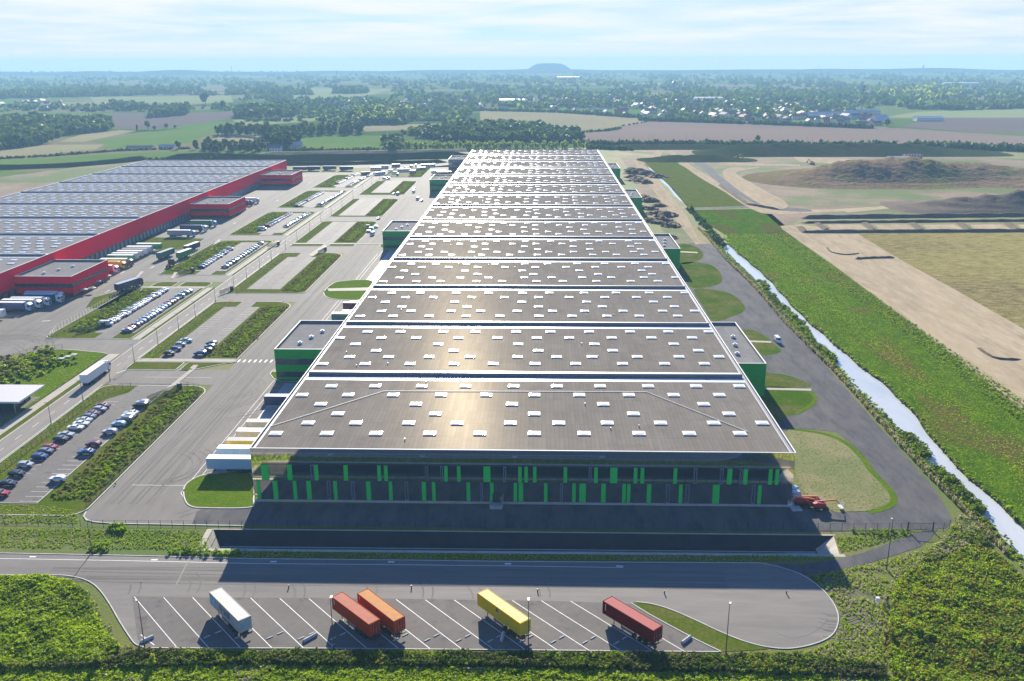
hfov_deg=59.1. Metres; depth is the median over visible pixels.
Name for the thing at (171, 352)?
parked car
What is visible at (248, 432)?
semi trailer
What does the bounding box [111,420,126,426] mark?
parked car
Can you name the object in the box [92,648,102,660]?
sapling
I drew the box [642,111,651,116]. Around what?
house
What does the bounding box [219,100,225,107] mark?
tree
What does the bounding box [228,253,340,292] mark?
grass verge
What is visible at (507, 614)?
shipping container
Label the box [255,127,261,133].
tree
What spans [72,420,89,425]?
parked car
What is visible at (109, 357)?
footpath
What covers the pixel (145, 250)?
semi trailer
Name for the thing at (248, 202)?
semi truck
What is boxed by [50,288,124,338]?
fence
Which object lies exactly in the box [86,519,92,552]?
street lamp
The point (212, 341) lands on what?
parked car
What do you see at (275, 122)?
pale field
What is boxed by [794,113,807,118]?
house
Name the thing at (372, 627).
door
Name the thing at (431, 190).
window
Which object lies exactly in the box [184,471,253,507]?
grass verge
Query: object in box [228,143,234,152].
tree
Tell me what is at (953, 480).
bank shrubs
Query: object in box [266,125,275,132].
tree
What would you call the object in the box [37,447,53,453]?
parked car
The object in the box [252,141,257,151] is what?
tree
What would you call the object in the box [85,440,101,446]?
parked car
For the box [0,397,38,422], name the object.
pavilion floor
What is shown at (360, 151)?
earth embankment
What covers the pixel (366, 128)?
stubble field
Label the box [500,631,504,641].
concrete barrier
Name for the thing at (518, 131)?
woodland
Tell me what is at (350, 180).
car park
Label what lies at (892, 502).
grass edge
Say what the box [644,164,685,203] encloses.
ditch water
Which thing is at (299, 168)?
semi trailer
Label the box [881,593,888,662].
dry grass
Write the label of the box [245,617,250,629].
door
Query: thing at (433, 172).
semi trailer
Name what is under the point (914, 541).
gravel track
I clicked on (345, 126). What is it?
tree
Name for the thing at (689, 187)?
grass band
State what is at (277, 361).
window
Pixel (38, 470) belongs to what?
car park
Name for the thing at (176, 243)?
grass verge
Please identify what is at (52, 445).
parked car
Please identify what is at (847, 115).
house
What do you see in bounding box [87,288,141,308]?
grass verge
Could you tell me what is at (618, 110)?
house
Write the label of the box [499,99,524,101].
barn
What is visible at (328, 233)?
car park
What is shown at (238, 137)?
tan field
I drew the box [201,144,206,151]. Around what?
tree
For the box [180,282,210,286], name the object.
grass verge
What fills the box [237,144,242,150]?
tree
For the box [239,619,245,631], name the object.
door
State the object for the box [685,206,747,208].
embankment track
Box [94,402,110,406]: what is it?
parked car
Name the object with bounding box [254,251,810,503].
footpath
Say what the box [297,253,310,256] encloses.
car park
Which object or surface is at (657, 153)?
haul track
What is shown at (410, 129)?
woodland
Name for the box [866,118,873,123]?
house
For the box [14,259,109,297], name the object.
office block
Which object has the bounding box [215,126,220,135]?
tree
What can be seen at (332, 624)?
street lamp
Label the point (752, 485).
window frame
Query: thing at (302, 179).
window
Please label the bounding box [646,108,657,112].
house
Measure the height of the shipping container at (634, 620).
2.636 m
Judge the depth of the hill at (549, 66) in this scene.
7965.42 m
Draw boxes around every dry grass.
[792,433,884,509]
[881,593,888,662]
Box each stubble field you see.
[363,124,440,131]
[480,110,654,130]
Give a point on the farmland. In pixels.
(890, 110)
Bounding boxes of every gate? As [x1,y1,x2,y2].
[75,321,104,333]
[147,382,181,399]
[179,268,194,274]
[220,286,233,293]
[267,241,279,246]
[907,521,934,530]
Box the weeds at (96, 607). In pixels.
[88,590,133,652]
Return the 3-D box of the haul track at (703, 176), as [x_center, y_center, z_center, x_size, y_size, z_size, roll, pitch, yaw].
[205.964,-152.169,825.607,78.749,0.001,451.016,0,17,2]
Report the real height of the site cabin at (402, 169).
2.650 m
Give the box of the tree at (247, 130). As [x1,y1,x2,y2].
[243,126,250,135]
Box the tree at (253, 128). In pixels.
[251,124,257,135]
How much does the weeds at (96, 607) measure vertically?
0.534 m
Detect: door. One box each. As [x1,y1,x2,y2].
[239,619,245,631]
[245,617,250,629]
[369,623,374,635]
[375,620,379,632]
[394,620,399,632]
[399,617,404,629]
[493,493,499,501]
[521,622,524,634]
[525,620,529,632]
[653,629,657,642]
[657,627,661,639]
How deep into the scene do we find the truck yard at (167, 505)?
268.50 m
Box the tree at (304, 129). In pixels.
[302,126,307,133]
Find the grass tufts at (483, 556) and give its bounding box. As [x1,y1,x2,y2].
[212,549,830,560]
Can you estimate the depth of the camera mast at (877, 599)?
167.36 m
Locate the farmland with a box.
[0,73,1023,176]
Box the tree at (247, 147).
[244,144,250,151]
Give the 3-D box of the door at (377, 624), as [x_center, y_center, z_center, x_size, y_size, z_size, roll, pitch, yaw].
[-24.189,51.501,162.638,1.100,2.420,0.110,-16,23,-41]
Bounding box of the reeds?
[697,226,1006,552]
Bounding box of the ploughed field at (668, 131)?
[581,121,1023,144]
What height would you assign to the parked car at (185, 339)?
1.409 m
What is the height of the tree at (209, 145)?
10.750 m
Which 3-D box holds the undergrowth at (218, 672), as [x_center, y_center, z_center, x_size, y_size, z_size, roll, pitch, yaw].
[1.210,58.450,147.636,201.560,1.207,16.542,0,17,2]
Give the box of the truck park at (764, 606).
[0,553,837,650]
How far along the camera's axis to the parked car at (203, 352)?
320.68 m
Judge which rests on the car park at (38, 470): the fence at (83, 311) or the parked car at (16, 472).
the parked car at (16, 472)
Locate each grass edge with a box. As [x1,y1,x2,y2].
[788,427,897,513]
[795,391,817,413]
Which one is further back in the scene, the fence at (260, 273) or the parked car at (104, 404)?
the fence at (260, 273)
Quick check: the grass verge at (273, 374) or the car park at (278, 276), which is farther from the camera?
the car park at (278, 276)
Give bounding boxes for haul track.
[608,150,661,158]
[633,160,707,243]
[668,150,840,213]
[717,157,849,165]
[722,167,787,208]
[837,206,889,211]
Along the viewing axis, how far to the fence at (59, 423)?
258.33 m
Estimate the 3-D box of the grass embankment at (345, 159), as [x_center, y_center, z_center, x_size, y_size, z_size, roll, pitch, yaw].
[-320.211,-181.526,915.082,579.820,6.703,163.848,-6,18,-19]
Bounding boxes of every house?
[498,104,508,108]
[614,109,625,113]
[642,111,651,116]
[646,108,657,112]
[719,112,729,116]
[738,114,744,119]
[744,115,750,120]
[781,118,791,121]
[791,114,798,119]
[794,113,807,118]
[806,116,820,121]
[822,117,829,122]
[840,113,851,118]
[843,118,849,123]
[850,113,862,118]
[857,117,864,120]
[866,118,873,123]
[872,121,881,124]
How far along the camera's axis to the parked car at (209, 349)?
324.48 m
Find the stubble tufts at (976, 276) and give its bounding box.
[864,233,1023,323]
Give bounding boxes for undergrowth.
[0,662,1023,680]
[768,230,1023,420]
[921,512,989,561]
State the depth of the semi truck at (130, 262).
460.60 m
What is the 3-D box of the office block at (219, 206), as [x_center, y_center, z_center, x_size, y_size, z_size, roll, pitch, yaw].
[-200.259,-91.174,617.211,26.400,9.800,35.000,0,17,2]
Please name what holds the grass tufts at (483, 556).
on the ground at (122, 636)
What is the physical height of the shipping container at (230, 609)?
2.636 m
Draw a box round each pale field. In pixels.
[90,96,232,104]
[233,116,337,125]
[258,88,389,99]
[612,82,698,86]
[888,109,1023,117]
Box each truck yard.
[0,173,337,356]
[85,165,456,523]
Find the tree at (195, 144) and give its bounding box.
[192,140,198,148]
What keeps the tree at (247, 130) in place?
on the farmland
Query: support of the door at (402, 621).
in the shipping container at (392, 619)
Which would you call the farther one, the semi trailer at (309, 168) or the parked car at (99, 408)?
the semi trailer at (309, 168)
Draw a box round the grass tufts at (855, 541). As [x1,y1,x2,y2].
[837,533,909,550]
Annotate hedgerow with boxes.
[0,106,1023,246]
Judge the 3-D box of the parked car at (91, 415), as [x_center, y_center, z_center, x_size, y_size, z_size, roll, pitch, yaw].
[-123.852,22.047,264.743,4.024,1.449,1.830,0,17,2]
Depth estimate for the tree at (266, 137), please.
1124.36 m
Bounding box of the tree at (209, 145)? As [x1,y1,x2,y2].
[207,142,213,150]
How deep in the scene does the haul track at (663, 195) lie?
648.15 m
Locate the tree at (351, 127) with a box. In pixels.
[347,123,353,132]
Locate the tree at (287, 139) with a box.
[283,134,293,145]
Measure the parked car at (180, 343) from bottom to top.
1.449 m
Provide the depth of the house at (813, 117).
1506.87 m
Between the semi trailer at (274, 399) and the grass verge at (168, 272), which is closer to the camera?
the semi trailer at (274, 399)
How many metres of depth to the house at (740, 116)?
1560.02 m
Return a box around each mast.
[672,80,676,91]
[871,595,879,619]
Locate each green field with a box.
[0,151,202,171]
[260,135,383,148]
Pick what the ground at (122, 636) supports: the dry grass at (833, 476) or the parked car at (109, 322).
the dry grass at (833, 476)
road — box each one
[0,166,394,460]
[17,173,373,353]
[105,177,420,384]
[692,162,811,211]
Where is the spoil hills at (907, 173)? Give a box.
[599,142,1023,213]
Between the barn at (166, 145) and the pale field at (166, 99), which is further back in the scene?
the pale field at (166, 99)
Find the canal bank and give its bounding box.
[725,240,1023,528]
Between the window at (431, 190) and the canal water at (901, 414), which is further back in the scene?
the window at (431, 190)
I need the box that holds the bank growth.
[703,230,1023,569]
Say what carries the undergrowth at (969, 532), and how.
on the ground at (122, 636)
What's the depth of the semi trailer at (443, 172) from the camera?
816.91 m
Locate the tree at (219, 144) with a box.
[216,142,223,149]
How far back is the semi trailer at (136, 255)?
474.46 m
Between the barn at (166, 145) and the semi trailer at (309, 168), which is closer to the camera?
the semi trailer at (309, 168)
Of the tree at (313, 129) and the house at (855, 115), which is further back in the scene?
the house at (855, 115)
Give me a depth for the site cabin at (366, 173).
826.68 m
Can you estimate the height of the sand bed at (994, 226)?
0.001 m
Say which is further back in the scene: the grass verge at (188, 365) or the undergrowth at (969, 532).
the grass verge at (188, 365)
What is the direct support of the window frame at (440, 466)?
in the green warehouse at (526, 326)
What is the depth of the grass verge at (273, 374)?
299.54 m
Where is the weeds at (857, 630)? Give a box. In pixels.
[806,529,956,664]
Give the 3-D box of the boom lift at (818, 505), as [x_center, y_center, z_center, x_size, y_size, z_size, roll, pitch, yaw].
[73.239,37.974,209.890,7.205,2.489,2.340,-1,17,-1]
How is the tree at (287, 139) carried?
on the farmland
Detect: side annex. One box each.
[607,163,619,180]
[624,189,641,212]
[654,234,679,269]
[711,322,766,395]
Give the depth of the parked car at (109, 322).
357.02 m
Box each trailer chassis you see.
[218,612,251,636]
[342,616,380,639]
[380,623,405,636]
[486,612,530,638]
[613,620,661,646]
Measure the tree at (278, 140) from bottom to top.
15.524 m
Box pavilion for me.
[0,384,44,412]
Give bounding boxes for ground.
[0,148,1023,680]
[610,150,1023,225]
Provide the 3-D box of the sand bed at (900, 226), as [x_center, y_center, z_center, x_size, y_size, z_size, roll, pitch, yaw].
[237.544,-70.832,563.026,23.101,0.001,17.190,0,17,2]
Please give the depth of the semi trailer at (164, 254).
478.88 m
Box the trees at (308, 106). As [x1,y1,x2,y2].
[0,70,1023,121]
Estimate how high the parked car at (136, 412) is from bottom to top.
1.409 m
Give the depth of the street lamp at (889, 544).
183.76 m
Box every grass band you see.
[645,155,744,207]
[687,209,1023,523]
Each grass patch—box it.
[678,244,702,263]
[679,262,721,287]
[694,288,744,320]
[742,330,769,340]
[751,342,780,355]
[760,386,812,422]
[765,373,810,387]
[788,430,889,511]
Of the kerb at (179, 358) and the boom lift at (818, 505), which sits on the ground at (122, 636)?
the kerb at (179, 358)
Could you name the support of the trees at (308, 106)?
on the ground at (122, 636)
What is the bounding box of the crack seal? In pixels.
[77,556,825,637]
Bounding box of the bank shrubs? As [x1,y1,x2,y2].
[755,279,987,513]
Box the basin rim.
[198,528,845,556]
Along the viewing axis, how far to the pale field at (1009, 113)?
1692.29 m
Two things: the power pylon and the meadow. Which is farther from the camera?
the power pylon
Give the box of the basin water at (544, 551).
[220,548,815,553]
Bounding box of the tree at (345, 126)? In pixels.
[342,123,349,134]
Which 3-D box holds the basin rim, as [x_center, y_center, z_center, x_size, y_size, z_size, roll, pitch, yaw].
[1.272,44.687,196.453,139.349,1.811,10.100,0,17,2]
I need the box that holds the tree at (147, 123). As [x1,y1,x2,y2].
[144,121,149,127]
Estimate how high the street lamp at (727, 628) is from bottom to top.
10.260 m
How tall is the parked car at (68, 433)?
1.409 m
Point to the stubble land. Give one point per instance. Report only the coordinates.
(1010, 243)
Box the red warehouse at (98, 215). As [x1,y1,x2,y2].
[0,160,286,300]
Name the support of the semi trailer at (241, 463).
on the dock apron
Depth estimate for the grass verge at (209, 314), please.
352.35 m
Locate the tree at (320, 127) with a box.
[317,124,324,134]
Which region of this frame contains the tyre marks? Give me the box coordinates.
[0,176,890,638]
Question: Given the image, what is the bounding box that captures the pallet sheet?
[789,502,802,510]
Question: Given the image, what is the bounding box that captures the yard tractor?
[166,259,174,266]
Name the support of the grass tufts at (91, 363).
on the ground at (122, 636)
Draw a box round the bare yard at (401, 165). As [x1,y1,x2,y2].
[337,160,447,168]
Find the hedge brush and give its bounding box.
[0,646,888,679]
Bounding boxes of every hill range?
[0,70,286,75]
[268,69,796,73]
[295,69,652,71]
[665,68,1023,73]
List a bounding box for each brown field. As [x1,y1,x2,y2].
[111,112,233,128]
[901,118,1023,132]
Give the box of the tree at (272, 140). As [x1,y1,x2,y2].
[269,136,274,144]
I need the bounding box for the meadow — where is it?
[91,125,214,148]
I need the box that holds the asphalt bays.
[132,596,715,650]
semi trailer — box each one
[0,309,5,316]
[107,254,134,259]
[111,252,138,258]
[116,250,143,255]
[121,248,148,253]
[126,246,152,251]
[136,243,162,250]
[156,248,174,259]
[176,248,192,258]
[183,241,199,250]
[206,454,251,472]
[216,444,250,454]
[226,437,256,444]
[236,428,263,436]
[246,419,269,427]
[264,394,288,407]
[293,167,306,169]
[306,166,320,170]
[322,166,336,169]
[331,312,349,319]
[339,166,352,170]
[343,301,358,311]
[431,170,444,174]
[437,171,450,173]
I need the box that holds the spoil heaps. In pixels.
[623,167,683,239]
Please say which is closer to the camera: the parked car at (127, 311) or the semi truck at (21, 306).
the parked car at (127, 311)
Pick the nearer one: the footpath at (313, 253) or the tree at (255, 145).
the footpath at (313, 253)
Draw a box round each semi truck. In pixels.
[0,301,33,311]
[1,298,42,308]
[10,296,51,306]
[23,293,63,302]
[24,291,64,298]
[79,360,110,384]
[100,258,133,266]
[108,261,126,268]
[108,264,119,272]
[114,277,143,291]
[167,229,195,236]
[179,225,207,231]
[190,220,216,226]
[245,197,259,202]
[246,200,253,205]
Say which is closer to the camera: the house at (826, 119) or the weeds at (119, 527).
the weeds at (119, 527)
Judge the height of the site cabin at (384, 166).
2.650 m
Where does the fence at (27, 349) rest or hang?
on the ground at (122, 636)
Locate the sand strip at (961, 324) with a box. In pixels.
[780,224,1023,407]
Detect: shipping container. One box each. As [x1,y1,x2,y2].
[209,587,251,632]
[332,591,380,636]
[357,588,405,633]
[477,588,530,635]
[602,596,662,643]
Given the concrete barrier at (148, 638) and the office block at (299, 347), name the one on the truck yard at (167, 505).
the office block at (299, 347)
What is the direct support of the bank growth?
on the canal bank
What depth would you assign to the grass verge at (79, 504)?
243.19 m
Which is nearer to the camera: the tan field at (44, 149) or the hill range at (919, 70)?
the tan field at (44, 149)
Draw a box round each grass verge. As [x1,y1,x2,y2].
[0,175,374,438]
[0,349,105,425]
[0,385,203,514]
[48,288,203,338]
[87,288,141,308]
[126,362,183,369]
[141,237,202,250]
[141,301,289,358]
[152,282,177,285]
[160,240,271,274]
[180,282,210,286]
[180,362,222,369]
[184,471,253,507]
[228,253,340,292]
[230,212,314,234]
[271,370,298,380]
[279,191,345,207]
[291,244,322,245]
[295,221,376,242]
[314,175,367,187]
[324,280,371,299]
[329,244,354,245]
[331,199,397,216]
[360,181,415,194]
[383,167,429,176]
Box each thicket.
[0,345,76,384]
[0,573,121,668]
[885,544,1023,680]
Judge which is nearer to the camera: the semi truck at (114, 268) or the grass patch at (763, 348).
the grass patch at (763, 348)
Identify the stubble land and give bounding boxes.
[857,232,1023,328]
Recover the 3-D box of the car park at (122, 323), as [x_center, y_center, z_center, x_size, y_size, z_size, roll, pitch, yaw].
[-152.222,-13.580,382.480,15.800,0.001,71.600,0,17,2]
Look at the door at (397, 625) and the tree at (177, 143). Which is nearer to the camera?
the door at (397, 625)
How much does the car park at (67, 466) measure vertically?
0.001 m
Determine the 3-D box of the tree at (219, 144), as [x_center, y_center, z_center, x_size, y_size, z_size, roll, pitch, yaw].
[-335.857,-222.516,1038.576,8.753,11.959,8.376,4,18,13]
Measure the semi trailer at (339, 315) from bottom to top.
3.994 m
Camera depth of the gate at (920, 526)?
200.00 m
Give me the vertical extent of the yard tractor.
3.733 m
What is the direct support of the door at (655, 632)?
in the shipping container at (634, 620)
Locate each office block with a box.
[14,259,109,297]
[189,196,245,217]
[260,170,302,185]
[274,320,343,379]
[382,220,418,249]
[429,174,453,192]
[448,155,467,169]
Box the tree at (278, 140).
[275,136,283,145]
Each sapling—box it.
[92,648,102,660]
[147,653,155,665]
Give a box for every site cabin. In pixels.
[361,171,369,174]
[370,167,380,169]
[374,171,384,174]
[376,165,388,167]
[397,168,409,171]
[421,163,434,166]
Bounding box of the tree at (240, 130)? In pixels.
[237,127,242,135]
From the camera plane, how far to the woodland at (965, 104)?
1875.84 m
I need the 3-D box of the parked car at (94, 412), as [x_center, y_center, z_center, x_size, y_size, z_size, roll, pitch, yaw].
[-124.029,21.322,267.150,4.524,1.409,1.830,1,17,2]
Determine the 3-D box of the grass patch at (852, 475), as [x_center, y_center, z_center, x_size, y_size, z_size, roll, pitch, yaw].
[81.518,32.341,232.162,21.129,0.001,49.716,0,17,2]
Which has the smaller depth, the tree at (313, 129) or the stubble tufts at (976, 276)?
the stubble tufts at (976, 276)
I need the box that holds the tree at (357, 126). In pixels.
[354,122,361,133]
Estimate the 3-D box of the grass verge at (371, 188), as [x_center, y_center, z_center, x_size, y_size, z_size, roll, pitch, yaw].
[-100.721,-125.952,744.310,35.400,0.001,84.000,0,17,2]
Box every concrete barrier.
[140,635,153,642]
[303,632,317,642]
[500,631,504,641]
[681,635,691,643]
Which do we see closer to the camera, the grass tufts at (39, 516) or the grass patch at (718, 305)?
the grass tufts at (39, 516)
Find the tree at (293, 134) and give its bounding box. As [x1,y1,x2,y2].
[290,131,297,141]
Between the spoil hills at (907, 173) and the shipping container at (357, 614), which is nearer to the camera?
the shipping container at (357, 614)
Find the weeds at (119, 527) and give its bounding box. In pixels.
[87,522,910,555]
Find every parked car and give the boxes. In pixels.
[0,479,17,486]
[0,489,10,496]
[7,469,25,476]
[16,460,33,467]
[30,452,48,459]
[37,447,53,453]
[42,443,58,448]
[48,474,66,481]
[52,435,68,441]
[57,431,74,437]
[66,424,84,430]
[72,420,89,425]
[75,416,92,421]
[76,448,95,454]
[81,413,96,417]
[84,410,100,414]
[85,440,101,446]
[92,405,106,411]
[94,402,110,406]
[99,320,113,325]
[102,428,117,434]
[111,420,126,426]
[116,415,133,422]
[119,310,131,313]
[120,412,135,416]
[121,327,133,331]
[122,410,139,414]
[128,322,140,326]
[132,401,148,407]
[138,316,150,320]
[163,300,174,303]
[163,350,175,354]
[170,346,182,350]
[174,293,185,297]
[174,341,186,345]
[180,337,192,341]
[193,350,207,355]
[201,347,212,351]
[204,343,215,347]
[205,340,217,344]
[773,335,781,343]
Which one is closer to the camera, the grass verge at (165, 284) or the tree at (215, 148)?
the grass verge at (165, 284)
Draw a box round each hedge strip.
[51,167,428,499]
[64,175,346,331]
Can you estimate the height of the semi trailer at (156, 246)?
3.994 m
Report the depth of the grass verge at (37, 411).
291.20 m
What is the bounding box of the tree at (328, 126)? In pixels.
[325,124,332,131]
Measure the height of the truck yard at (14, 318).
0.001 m
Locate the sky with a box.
[0,0,1023,71]
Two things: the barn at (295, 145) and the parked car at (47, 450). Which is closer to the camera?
the parked car at (47, 450)
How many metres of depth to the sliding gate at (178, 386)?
283.67 m
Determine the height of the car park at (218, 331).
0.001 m
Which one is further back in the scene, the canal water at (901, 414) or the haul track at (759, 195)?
the haul track at (759, 195)
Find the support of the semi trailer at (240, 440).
on the dock apron
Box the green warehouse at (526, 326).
[249,149,795,508]
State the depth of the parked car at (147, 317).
363.96 m
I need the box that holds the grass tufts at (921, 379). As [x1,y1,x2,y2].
[726,234,1023,520]
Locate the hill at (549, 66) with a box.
[529,63,569,68]
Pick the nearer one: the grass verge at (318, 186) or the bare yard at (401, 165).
the grass verge at (318, 186)
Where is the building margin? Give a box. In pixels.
[622,155,692,243]
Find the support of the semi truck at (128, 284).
on the truck yard at (14, 318)
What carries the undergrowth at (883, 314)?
on the ground at (122, 636)
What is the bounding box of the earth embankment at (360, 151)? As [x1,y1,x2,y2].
[260,149,471,154]
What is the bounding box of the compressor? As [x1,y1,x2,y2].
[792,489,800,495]
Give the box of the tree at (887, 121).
[883,119,890,126]
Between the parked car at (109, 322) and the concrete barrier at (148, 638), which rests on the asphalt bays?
the concrete barrier at (148, 638)
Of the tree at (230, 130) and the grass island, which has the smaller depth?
the grass island
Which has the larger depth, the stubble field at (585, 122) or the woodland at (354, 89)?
the woodland at (354, 89)
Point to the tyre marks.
(544, 584)
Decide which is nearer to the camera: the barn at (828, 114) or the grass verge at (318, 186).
the grass verge at (318, 186)
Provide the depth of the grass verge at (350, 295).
409.61 m
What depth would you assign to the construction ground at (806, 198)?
709.57 m
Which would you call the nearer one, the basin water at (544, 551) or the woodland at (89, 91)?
the basin water at (544, 551)
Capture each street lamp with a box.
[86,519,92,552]
[135,599,144,646]
[330,596,334,649]
[527,598,528,651]
[725,602,731,652]
[886,518,892,569]
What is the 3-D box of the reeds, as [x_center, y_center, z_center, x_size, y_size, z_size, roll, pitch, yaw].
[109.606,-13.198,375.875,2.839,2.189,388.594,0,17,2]
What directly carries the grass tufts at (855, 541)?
on the ground at (122, 636)
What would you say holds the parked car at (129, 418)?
on the car park at (67, 466)
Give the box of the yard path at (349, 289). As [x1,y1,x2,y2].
[328,287,368,290]
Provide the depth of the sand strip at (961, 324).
380.29 m
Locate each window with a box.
[15,267,108,286]
[17,276,109,296]
[190,201,245,210]
[191,208,245,217]
[261,174,301,180]
[261,179,302,185]
[275,359,314,364]
[276,372,304,376]
[383,237,405,240]
[383,245,399,247]
[430,184,445,185]
[430,189,441,191]
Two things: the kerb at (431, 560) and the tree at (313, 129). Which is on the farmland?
the tree at (313, 129)
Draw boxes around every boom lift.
[788,496,819,508]
[793,495,824,505]
[811,499,843,510]
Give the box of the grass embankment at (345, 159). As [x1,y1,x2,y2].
[0,151,468,169]
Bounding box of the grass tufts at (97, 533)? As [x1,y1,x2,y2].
[0,527,208,549]
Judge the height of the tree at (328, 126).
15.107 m
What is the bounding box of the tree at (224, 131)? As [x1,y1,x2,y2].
[222,128,227,135]
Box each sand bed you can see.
[828,224,866,228]
[876,224,913,228]
[923,224,961,228]
[971,224,1009,228]
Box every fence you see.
[0,345,62,361]
[0,383,130,472]
[0,518,75,526]
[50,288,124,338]
[79,519,511,528]
[85,381,199,506]
[153,300,232,356]
[162,239,213,271]
[237,255,282,290]
[237,303,285,356]
[513,521,910,530]
[933,514,963,530]
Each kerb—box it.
[0,167,429,515]
[0,511,838,651]
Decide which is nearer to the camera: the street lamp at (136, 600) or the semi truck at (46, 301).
the street lamp at (136, 600)
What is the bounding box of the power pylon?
[857,85,868,109]
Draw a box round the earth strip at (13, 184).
[0,161,139,196]
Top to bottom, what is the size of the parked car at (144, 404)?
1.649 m
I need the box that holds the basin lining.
[204,530,838,553]
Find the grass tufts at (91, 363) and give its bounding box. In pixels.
[0,255,284,476]
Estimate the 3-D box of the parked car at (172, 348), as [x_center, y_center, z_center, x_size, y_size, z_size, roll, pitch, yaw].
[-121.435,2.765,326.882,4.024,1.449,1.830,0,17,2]
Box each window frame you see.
[310,465,314,479]
[326,481,330,499]
[351,481,355,499]
[404,482,408,500]
[440,466,442,481]
[480,483,482,500]
[503,467,505,481]
[560,484,562,501]
[666,485,669,502]
[685,485,689,502]
[751,485,755,503]
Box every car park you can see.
[0,385,169,502]
[14,400,153,503]
[94,288,199,332]
[95,333,118,337]
[159,307,258,357]
[195,271,215,274]
[196,242,268,270]
[236,301,256,306]
[248,257,315,288]
[258,213,311,232]
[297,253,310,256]
[302,192,337,205]
[306,222,355,242]
[334,175,366,185]
[338,199,381,215]
[371,181,401,192]
[385,167,416,176]
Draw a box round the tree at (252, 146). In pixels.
[248,142,254,152]
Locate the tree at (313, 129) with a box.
[310,125,316,135]
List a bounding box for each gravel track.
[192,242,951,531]
[766,529,936,574]
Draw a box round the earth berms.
[718,184,1023,359]
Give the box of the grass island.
[633,602,766,651]
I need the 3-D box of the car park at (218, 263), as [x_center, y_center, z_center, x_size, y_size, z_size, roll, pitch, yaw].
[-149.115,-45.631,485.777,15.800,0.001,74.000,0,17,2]
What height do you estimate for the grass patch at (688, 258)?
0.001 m
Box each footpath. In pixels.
[98,243,382,371]
[135,239,328,389]
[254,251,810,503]
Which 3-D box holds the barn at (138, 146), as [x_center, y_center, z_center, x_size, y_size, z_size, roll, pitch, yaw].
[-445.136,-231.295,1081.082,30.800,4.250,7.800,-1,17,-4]
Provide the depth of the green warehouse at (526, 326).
257.72 m
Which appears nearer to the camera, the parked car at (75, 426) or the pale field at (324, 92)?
the parked car at (75, 426)
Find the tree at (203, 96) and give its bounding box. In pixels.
[199,92,208,104]
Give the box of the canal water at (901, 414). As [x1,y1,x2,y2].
[718,238,1023,557]
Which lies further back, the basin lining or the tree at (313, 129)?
the tree at (313, 129)
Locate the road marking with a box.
[0,168,683,652]
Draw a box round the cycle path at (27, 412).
[0,175,373,434]
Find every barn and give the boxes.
[126,145,153,148]
[158,144,175,147]
[269,145,282,151]
[288,142,302,148]
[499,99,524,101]
[557,76,578,78]
[693,97,722,101]
[807,111,857,116]
[846,110,880,114]
[870,114,890,122]
[902,154,922,158]
[913,116,943,120]
[941,82,979,84]
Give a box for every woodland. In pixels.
[0,84,202,98]
[0,110,114,149]
[98,98,150,110]
[147,101,190,117]
[227,84,314,94]
[232,99,298,117]
[331,84,369,93]
[344,103,416,124]
[380,132,404,149]
[399,118,568,134]
[414,117,584,142]
[663,88,767,99]
[766,85,854,100]
[858,82,968,106]
[906,97,1023,109]
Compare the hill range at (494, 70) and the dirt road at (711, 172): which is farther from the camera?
the hill range at (494, 70)
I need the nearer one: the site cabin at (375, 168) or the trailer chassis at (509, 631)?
the trailer chassis at (509, 631)
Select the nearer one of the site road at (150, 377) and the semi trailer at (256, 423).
the semi trailer at (256, 423)
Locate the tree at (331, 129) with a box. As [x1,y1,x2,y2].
[328,127,333,134]
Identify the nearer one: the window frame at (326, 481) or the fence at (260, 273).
the window frame at (326, 481)
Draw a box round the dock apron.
[214,250,396,472]
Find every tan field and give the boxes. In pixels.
[0,144,103,156]
[60,130,132,141]
[212,134,261,140]
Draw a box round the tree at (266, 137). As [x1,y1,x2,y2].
[263,133,269,144]
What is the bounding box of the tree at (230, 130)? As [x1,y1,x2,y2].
[228,127,233,133]
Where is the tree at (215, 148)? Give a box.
[212,145,219,151]
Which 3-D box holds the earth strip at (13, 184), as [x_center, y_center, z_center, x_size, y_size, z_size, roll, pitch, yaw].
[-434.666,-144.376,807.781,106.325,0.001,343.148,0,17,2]
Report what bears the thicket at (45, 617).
on the ground at (122, 636)
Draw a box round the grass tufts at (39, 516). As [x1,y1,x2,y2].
[0,504,78,523]
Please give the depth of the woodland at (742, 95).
2411.69 m
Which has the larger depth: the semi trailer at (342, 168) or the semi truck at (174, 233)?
the semi trailer at (342, 168)
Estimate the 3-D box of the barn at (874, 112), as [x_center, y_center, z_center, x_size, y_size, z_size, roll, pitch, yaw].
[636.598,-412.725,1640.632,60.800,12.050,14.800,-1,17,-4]
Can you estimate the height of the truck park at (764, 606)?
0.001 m
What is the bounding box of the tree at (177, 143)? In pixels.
[175,141,180,148]
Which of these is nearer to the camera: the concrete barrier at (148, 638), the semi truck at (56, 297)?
the concrete barrier at (148, 638)

